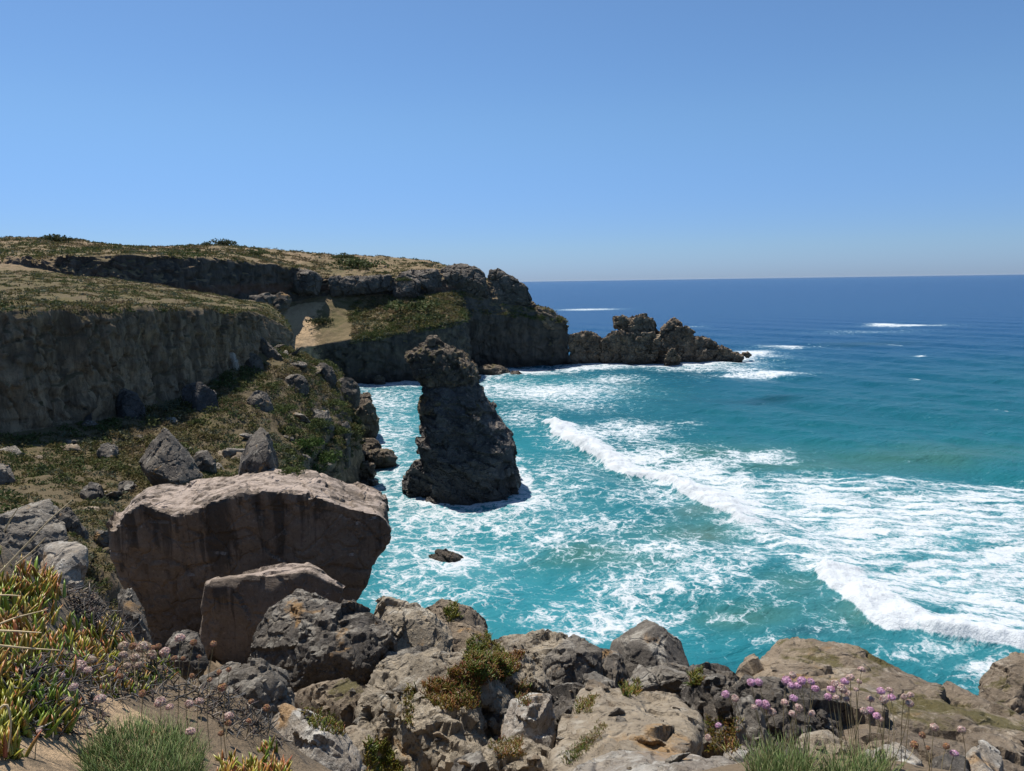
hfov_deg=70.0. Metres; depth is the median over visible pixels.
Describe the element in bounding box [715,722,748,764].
thrift flower
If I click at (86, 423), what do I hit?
stone
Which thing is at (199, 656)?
thrift flower
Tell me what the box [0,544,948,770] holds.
slope
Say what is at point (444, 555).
shore rock
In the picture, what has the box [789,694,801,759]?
thrift flower
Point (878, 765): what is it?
grass tussock
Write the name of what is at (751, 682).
thrift flower
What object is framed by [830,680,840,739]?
thrift flower
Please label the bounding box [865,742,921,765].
boulder
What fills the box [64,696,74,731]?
thrift flower
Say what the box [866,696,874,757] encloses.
thrift flower
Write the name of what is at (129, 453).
scrub cover
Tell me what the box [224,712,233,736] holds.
thrift flower
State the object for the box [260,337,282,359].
rock slab
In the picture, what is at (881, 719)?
thrift flower
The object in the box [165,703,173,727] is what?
thrift flower
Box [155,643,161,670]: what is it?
thrift flower
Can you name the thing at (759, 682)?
thrift flower
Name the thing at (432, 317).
bush
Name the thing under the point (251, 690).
stone
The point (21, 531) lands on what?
boulder
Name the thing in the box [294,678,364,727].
boulder
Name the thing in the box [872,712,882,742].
thrift flower
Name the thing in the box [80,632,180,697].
ice plant mat
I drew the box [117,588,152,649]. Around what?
boulder
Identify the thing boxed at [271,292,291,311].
rock slab
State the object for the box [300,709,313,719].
stone
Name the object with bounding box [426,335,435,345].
boulder
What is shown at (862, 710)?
thrift flower
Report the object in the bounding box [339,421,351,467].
boulder
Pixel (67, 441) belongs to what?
stone
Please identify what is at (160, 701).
thrift flower
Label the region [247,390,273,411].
boulder
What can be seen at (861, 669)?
thrift flower
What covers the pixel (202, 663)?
boulder
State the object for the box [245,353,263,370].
boulder
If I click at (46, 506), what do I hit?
stone
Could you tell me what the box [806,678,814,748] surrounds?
thrift flower
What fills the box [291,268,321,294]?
cap rock
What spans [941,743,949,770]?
thrift flower
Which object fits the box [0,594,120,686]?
ice plant mat
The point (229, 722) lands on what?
thrift flower
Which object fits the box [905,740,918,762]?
thrift flower
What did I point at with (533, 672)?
boulder
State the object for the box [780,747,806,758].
stone
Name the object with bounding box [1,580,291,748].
dead succulent
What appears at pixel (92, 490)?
boulder
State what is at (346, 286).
cap rock
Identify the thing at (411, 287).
cap rock
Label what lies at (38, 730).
thrift flower
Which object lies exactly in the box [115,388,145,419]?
boulder
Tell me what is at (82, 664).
thrift flower
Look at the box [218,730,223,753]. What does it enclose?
thrift flower
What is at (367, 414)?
shore rock
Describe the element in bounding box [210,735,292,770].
ice plant mat
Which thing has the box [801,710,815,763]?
thrift flower
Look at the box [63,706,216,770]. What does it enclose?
grass tussock
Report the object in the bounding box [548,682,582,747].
boulder
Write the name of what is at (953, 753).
thrift flower
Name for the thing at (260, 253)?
bush
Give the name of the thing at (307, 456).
stone
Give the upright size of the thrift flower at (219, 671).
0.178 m
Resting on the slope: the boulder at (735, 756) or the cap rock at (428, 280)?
the boulder at (735, 756)
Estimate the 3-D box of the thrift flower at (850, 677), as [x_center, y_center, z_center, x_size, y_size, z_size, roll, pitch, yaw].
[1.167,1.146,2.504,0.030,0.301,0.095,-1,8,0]
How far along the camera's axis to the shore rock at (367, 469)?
82.85 m
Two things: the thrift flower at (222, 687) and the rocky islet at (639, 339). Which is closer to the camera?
the thrift flower at (222, 687)
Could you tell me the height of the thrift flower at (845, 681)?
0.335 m
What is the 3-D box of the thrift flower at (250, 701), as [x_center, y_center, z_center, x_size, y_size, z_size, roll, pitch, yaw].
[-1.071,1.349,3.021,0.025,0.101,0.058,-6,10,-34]
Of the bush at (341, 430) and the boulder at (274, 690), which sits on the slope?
the boulder at (274, 690)
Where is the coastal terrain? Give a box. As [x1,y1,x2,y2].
[0,270,364,617]
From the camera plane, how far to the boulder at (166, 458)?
35.82 m
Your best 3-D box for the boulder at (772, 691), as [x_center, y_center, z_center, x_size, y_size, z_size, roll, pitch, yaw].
[2.647,3.276,6.870,1.293,1.207,1.298,-1,8,0]
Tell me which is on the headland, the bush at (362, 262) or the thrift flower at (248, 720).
the bush at (362, 262)
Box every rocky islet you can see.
[568,331,601,363]
[600,313,743,365]
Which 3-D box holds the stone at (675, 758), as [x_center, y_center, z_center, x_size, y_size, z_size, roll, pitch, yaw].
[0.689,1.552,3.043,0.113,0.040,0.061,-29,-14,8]
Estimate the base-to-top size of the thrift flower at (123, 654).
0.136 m
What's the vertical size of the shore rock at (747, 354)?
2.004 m
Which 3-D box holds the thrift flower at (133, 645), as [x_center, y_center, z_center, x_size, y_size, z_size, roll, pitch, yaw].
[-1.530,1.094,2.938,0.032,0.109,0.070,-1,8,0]
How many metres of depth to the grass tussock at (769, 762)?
2.39 m
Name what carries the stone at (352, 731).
on the boulder at (357, 737)
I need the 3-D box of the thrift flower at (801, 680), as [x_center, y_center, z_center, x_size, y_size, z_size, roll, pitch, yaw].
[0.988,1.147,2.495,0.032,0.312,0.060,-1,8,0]
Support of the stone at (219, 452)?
on the coastal terrain
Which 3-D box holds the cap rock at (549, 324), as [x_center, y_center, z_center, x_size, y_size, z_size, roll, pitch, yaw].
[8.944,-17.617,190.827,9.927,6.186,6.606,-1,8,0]
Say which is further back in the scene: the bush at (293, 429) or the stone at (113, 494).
the bush at (293, 429)
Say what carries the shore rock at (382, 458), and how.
in the sea water
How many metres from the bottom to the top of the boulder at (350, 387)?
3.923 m
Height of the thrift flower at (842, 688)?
0.327 m
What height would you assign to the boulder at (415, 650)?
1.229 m
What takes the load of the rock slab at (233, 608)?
on the slope
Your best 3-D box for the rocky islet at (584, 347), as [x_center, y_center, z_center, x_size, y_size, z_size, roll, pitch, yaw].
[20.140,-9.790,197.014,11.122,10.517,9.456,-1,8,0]
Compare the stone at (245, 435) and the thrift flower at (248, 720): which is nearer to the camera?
the thrift flower at (248, 720)
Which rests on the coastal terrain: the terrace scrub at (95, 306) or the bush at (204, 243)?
the terrace scrub at (95, 306)
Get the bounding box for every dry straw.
[0,500,71,572]
[0,594,20,595]
[0,609,47,624]
[0,629,41,632]
[0,644,59,650]
[0,704,11,751]
[3,506,19,531]
[15,537,45,565]
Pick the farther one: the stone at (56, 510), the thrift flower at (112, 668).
the stone at (56, 510)
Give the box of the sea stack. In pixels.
[402,335,520,505]
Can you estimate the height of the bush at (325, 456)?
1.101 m
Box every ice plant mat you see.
[0,546,65,613]
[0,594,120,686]
[0,662,82,759]
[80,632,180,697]
[102,606,123,629]
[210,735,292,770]
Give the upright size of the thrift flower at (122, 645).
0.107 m
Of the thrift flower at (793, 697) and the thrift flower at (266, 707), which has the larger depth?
the thrift flower at (266, 707)
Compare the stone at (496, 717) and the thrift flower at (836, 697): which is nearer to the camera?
the thrift flower at (836, 697)
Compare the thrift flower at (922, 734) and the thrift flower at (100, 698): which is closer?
the thrift flower at (100, 698)
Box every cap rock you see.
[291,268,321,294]
[328,274,393,296]
[393,273,420,298]
[400,269,441,292]
[440,263,487,296]
[488,268,531,304]
[536,306,564,329]
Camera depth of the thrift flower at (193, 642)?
2.49 m
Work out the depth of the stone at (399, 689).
6.82 m
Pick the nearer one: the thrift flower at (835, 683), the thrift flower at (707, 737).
the thrift flower at (835, 683)
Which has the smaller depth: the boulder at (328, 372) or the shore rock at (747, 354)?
the boulder at (328, 372)
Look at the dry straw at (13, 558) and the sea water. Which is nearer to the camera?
the dry straw at (13, 558)
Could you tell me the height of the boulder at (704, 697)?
1.260 m
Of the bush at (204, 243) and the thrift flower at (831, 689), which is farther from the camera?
the bush at (204, 243)
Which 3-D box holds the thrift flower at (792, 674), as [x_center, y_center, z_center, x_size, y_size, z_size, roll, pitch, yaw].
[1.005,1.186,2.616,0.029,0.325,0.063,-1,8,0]
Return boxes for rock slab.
[199,562,344,664]
[246,293,276,303]
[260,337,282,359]
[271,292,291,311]
[492,645,535,667]
[573,750,735,770]
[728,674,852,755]
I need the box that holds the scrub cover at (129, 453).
[0,343,365,617]
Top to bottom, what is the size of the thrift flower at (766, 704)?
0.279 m
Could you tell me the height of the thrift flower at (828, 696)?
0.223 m
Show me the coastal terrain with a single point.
(59, 368)
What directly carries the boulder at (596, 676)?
on the boulder at (564, 702)
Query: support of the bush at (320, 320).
on the headland
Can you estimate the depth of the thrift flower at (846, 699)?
2.54 m
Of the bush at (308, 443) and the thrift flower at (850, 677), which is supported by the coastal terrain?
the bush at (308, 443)
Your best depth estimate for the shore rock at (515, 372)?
172.23 m
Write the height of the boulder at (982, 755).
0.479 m
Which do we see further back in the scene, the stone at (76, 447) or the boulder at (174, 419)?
the boulder at (174, 419)
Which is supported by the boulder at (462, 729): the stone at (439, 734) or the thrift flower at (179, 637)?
the stone at (439, 734)
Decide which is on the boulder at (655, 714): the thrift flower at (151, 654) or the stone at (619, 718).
the stone at (619, 718)
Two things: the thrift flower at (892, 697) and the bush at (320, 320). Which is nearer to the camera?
the thrift flower at (892, 697)
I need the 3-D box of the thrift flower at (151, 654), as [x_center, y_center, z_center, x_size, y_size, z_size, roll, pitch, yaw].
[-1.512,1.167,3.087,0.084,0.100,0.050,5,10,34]
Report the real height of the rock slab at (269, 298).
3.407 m
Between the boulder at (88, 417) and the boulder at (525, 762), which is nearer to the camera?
the boulder at (525, 762)
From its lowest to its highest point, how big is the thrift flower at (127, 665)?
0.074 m
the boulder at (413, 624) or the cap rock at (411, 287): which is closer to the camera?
the boulder at (413, 624)
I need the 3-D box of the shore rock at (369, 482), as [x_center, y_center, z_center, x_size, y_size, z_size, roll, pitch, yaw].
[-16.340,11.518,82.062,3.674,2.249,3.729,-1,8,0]
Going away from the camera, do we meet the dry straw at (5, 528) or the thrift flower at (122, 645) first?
the dry straw at (5, 528)
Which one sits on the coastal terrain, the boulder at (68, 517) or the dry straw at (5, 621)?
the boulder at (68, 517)
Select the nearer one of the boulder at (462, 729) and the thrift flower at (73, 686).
the thrift flower at (73, 686)
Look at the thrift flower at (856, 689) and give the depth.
2.49 m
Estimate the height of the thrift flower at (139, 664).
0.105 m
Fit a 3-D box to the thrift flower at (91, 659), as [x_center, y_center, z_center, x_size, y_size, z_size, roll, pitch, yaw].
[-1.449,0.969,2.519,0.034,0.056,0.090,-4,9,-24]
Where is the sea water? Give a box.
[357,274,1023,694]
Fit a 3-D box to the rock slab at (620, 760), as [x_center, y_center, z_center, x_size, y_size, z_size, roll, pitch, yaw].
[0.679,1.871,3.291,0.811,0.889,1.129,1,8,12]
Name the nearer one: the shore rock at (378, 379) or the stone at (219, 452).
the stone at (219, 452)
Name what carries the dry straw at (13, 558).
on the slope
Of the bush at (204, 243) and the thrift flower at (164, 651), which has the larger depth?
the bush at (204, 243)
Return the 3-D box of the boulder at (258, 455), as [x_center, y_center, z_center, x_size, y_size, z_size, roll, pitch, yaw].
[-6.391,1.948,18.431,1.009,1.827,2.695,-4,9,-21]
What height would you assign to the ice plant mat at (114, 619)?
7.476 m
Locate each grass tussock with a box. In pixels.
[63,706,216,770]
[733,729,829,770]
[806,737,907,770]
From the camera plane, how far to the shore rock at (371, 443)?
92.77 m
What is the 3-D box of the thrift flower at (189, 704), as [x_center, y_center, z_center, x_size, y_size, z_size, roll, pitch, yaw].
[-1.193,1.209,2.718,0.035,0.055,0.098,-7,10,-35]
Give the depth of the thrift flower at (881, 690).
2.53 m
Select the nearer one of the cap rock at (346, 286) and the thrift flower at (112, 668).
the thrift flower at (112, 668)
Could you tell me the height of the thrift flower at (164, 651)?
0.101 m
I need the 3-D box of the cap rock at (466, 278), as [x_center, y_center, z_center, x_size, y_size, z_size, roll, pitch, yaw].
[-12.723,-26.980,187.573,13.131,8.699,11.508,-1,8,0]
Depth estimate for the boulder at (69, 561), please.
5.93 m
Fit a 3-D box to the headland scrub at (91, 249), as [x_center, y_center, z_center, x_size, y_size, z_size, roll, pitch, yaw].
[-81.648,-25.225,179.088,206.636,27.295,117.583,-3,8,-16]
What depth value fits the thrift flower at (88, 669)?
2.30 m
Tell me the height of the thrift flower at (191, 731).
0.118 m
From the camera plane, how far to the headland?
163.78 m
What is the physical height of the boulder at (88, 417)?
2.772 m
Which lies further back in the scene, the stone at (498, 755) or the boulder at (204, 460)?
the boulder at (204, 460)
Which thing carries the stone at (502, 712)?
on the boulder at (462, 729)
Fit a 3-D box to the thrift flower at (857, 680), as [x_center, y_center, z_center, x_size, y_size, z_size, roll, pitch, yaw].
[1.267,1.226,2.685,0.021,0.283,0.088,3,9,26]
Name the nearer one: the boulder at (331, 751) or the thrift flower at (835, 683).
the thrift flower at (835, 683)
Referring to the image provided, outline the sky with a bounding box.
[0,0,1023,281]
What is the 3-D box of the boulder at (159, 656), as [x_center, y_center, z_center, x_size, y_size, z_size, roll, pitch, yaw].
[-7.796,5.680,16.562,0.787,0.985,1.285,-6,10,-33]
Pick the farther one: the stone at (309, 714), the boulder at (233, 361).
the boulder at (233, 361)
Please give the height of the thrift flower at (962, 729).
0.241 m
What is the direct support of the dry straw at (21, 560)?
on the slope
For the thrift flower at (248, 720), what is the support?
on the slope
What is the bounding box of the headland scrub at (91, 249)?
[0,235,567,342]
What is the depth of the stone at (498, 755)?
4.98 m
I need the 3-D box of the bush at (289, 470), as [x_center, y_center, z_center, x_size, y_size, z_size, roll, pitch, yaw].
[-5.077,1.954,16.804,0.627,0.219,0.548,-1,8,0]
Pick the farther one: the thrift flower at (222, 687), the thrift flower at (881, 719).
the thrift flower at (222, 687)
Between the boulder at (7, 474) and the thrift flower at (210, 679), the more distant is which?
the boulder at (7, 474)
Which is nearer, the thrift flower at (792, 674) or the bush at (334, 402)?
the thrift flower at (792, 674)
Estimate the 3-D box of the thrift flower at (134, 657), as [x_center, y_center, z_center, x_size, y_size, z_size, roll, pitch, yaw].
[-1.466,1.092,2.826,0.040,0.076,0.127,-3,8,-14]
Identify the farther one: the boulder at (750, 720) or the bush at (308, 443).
the bush at (308, 443)
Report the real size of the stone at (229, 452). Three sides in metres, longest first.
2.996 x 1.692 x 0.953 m
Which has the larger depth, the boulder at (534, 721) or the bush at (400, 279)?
the bush at (400, 279)
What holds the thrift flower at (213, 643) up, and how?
on the slope
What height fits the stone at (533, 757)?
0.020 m
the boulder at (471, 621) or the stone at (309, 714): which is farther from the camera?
the boulder at (471, 621)
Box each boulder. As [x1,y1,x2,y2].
[0,463,15,484]
[0,510,68,571]
[39,541,88,589]
[58,507,88,541]
[80,482,103,499]
[83,408,91,420]
[93,530,108,547]
[96,442,118,458]
[106,468,391,664]
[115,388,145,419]
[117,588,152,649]
[118,481,136,493]
[139,428,202,485]
[148,628,160,657]
[162,629,208,680]
[166,416,178,423]
[181,382,218,412]
[194,450,216,473]
[199,658,295,721]
[229,352,239,370]
[238,427,278,474]
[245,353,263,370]
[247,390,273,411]
[248,589,397,692]
[271,703,366,770]
[284,374,308,395]
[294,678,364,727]
[313,409,333,433]
[317,362,336,387]
[337,377,360,408]
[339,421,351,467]
[345,725,377,769]
[354,647,529,770]
[374,596,452,652]
[382,646,448,659]
[425,598,493,651]
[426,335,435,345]
[451,750,488,770]
[480,734,551,770]
[493,629,567,668]
[501,692,555,748]
[521,663,549,693]
[542,634,602,689]
[547,682,703,770]
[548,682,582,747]
[582,671,616,688]
[600,648,628,687]
[610,619,688,678]
[628,662,687,697]
[679,662,739,758]
[723,745,751,762]
[735,636,1023,770]
[736,695,772,758]
[796,730,851,755]
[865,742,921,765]
[930,750,970,770]
[966,740,1003,770]
[978,652,1023,716]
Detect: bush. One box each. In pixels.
[39,233,72,241]
[200,241,211,245]
[209,237,237,245]
[246,249,267,255]
[273,402,298,412]
[278,424,302,434]
[278,464,305,475]
[292,437,326,448]
[306,316,333,323]
[308,417,334,427]
[317,448,342,463]
[327,398,346,406]
[328,255,388,268]
[330,252,355,258]
[334,426,352,434]
[382,299,440,311]
[394,276,410,280]
[413,313,449,320]
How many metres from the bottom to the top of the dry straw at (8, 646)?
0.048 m
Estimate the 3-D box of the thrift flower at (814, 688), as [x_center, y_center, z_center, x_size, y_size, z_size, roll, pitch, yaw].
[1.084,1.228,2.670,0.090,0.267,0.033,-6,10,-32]
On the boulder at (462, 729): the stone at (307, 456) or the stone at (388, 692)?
the stone at (388, 692)
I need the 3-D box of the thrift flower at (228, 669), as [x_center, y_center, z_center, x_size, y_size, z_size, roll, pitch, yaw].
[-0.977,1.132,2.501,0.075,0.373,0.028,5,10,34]
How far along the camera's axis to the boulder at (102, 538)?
26.16 m
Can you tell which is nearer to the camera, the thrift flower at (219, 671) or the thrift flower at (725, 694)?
the thrift flower at (725, 694)
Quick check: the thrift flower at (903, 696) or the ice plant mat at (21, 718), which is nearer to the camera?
the ice plant mat at (21, 718)
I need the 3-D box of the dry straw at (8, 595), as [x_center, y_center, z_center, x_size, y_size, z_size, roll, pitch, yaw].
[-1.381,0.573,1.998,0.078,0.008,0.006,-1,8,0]
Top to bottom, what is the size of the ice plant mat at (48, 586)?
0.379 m
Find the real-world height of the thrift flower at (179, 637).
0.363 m
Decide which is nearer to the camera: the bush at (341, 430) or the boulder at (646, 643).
the boulder at (646, 643)
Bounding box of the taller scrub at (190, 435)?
[0,345,366,513]
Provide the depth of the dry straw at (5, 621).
2.06 m
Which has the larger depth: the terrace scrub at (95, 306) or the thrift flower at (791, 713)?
the terrace scrub at (95, 306)
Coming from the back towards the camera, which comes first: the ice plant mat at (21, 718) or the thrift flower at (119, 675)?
the thrift flower at (119, 675)
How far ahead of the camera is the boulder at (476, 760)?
4.93 m
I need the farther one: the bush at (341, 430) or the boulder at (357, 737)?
the bush at (341, 430)
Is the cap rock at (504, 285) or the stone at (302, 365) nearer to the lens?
the stone at (302, 365)
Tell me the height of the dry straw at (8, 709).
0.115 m
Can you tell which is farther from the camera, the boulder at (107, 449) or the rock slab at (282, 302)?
the rock slab at (282, 302)
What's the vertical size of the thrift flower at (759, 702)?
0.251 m
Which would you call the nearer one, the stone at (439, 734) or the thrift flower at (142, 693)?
the thrift flower at (142, 693)
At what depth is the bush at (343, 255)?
205.74 m
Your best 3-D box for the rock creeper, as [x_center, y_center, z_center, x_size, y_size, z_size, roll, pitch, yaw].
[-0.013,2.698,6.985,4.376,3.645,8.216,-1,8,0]
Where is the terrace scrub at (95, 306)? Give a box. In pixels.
[0,270,293,335]
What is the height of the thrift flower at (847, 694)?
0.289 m
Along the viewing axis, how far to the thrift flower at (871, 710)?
2.57 m
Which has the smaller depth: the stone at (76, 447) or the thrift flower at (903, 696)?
the thrift flower at (903, 696)
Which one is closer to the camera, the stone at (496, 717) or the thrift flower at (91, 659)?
the thrift flower at (91, 659)
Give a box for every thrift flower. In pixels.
[35,728,42,759]
[58,672,65,683]
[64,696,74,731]
[68,683,78,708]
[70,660,86,683]
[83,666,92,691]
[87,655,97,672]
[93,694,106,726]
[106,665,116,695]
[116,673,122,696]
[117,641,128,673]
[118,651,128,672]
[122,662,130,685]
[128,642,136,662]
[130,653,140,679]
[134,661,142,691]
[135,641,151,675]
[138,690,146,716]
[145,650,156,668]
[153,696,165,719]
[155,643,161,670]
[159,647,169,670]
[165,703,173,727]
[171,655,177,684]
[174,634,185,724]
[184,699,193,724]
[185,639,196,724]
[185,727,195,749]
[189,673,194,696]
[194,697,203,710]
[197,655,201,733]
[207,640,216,747]
[207,677,211,703]
[216,669,221,695]
[218,682,227,706]
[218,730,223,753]
[223,667,231,756]
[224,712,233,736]
[224,720,231,735]
[246,718,251,738]
[248,699,253,717]
[263,704,269,736]
[705,734,739,764]
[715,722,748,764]
[721,690,756,754]
[731,694,753,752]
[747,678,765,753]
[751,704,769,751]
[755,678,772,752]
[755,699,774,747]
[762,700,774,748]
[768,708,781,752]
[781,676,791,746]
[781,699,796,751]
[787,681,796,749]
[788,710,796,742]
[789,671,796,750]
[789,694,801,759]
[794,682,809,746]
[794,703,802,746]
[796,676,806,756]
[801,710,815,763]
[805,685,819,743]
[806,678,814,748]
[824,693,835,757]
[827,686,842,754]
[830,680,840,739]
[832,694,841,753]
[837,684,851,757]
[840,678,851,749]
[843,697,853,762]
[844,690,856,750]
[846,674,854,753]
[851,707,867,760]
[853,687,858,744]
[855,666,865,752]
[856,679,861,756]
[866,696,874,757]
[866,706,874,754]
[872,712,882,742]
[876,687,885,755]
[876,716,883,749]
[879,695,888,759]
[885,687,893,761]
[887,693,895,761]
[891,699,913,766]
[900,694,906,765]
[903,692,914,767]
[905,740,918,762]
[919,731,929,769]
[926,745,930,770]
[930,723,938,770]
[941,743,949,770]
[949,750,958,770]
[957,726,966,770]
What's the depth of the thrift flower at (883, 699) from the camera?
2.34 m
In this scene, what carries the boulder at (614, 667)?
on the boulder at (646, 643)
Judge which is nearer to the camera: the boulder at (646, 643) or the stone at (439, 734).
the stone at (439, 734)
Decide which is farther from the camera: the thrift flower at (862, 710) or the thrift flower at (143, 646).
the thrift flower at (143, 646)
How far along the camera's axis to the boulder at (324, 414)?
67.48 m
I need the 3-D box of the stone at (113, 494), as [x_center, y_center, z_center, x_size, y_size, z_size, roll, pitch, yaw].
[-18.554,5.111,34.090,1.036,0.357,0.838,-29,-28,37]
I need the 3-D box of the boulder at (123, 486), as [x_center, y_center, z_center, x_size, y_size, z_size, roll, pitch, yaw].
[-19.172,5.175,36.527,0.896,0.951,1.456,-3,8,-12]
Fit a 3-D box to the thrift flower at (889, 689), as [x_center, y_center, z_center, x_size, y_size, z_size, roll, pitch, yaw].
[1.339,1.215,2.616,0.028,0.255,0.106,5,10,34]
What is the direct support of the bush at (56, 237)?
on the headland
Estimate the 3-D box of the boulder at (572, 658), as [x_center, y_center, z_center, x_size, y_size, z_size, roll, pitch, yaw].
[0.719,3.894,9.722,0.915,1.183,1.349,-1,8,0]
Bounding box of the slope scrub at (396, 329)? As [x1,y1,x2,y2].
[345,290,471,343]
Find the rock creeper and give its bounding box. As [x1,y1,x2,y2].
[300,600,744,770]
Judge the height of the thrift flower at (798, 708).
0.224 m
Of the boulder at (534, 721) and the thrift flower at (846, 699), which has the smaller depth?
the thrift flower at (846, 699)
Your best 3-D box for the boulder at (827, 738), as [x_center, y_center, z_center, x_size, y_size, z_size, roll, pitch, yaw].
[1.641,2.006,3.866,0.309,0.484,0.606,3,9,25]
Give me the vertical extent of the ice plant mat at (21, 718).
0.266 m
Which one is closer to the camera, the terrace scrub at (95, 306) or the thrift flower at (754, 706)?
the thrift flower at (754, 706)
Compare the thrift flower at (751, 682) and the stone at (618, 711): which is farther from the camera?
the stone at (618, 711)
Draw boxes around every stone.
[0,446,21,454]
[5,499,54,513]
[40,500,61,518]
[60,444,80,450]
[61,439,77,443]
[80,420,97,426]
[105,491,122,497]
[217,450,241,458]
[222,448,244,457]
[239,433,252,438]
[245,686,256,697]
[291,361,307,367]
[293,412,310,422]
[300,454,310,460]
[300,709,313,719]
[346,728,357,733]
[385,690,394,694]
[393,684,405,694]
[433,731,449,741]
[457,759,471,766]
[492,714,499,722]
[494,751,503,758]
[498,708,506,716]
[531,755,540,759]
[585,678,608,689]
[608,707,624,715]
[615,715,626,721]
[637,735,665,746]
[665,752,690,763]
[670,745,688,752]
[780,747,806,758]
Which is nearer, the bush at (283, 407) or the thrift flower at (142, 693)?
the thrift flower at (142, 693)
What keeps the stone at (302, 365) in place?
on the coastal terrain
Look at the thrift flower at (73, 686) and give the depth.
2.04 m
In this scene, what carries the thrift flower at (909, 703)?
on the slope
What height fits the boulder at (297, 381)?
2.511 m
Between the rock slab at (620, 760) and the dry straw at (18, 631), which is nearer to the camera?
the dry straw at (18, 631)
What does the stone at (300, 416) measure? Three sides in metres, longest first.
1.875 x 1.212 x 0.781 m
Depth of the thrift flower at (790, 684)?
2.54 m
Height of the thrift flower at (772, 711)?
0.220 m
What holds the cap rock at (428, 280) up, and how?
on the headland
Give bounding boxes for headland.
[0,237,572,383]
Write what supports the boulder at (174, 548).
on the slope
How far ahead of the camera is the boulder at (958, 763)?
3.48 m
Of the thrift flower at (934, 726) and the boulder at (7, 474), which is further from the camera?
the boulder at (7, 474)
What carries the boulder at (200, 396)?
on the coastal terrain
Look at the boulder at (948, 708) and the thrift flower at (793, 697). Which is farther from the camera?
the boulder at (948, 708)
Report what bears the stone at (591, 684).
on the boulder at (655, 714)
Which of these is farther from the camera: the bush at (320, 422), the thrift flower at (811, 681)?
the bush at (320, 422)
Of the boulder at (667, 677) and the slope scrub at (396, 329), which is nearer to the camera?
the boulder at (667, 677)
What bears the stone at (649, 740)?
on the boulder at (655, 714)
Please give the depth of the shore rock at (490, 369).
173.72 m
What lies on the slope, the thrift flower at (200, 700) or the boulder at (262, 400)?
the thrift flower at (200, 700)
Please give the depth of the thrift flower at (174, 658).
2.96 m
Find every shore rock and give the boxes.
[354,392,379,438]
[359,461,376,480]
[360,478,379,485]
[362,437,381,449]
[362,448,397,468]
[373,375,385,384]
[428,548,463,562]
[477,364,509,374]
[510,371,521,374]
[742,351,751,357]
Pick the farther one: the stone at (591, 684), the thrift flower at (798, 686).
the stone at (591, 684)
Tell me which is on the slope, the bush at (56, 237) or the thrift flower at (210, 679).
the thrift flower at (210, 679)
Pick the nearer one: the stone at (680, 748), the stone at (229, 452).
the stone at (680, 748)
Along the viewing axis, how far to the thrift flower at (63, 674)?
2.21 m
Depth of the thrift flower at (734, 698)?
2.53 m
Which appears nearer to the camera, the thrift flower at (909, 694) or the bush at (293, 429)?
the thrift flower at (909, 694)
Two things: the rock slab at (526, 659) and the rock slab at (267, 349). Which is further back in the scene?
the rock slab at (267, 349)
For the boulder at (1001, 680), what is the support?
on the slope
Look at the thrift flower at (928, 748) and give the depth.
2.60 m
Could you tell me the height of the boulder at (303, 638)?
2.102 m
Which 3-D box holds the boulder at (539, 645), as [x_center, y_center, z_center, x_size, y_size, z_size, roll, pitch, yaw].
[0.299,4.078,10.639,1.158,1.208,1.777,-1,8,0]
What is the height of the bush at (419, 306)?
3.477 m
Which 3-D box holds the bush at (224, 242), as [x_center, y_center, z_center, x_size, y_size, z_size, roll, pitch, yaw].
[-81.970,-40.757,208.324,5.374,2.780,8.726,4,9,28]
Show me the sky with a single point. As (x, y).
(528, 140)
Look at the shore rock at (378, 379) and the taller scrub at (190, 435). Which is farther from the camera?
the shore rock at (378, 379)
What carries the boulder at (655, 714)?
on the slope
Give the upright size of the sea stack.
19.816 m
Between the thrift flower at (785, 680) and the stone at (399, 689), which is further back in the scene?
the stone at (399, 689)
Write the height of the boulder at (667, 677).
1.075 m
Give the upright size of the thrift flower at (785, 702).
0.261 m
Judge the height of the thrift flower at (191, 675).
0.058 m
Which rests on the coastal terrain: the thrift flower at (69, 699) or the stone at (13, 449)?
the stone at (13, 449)
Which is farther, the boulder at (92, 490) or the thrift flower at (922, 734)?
the boulder at (92, 490)
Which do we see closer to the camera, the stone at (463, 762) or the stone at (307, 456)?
the stone at (463, 762)

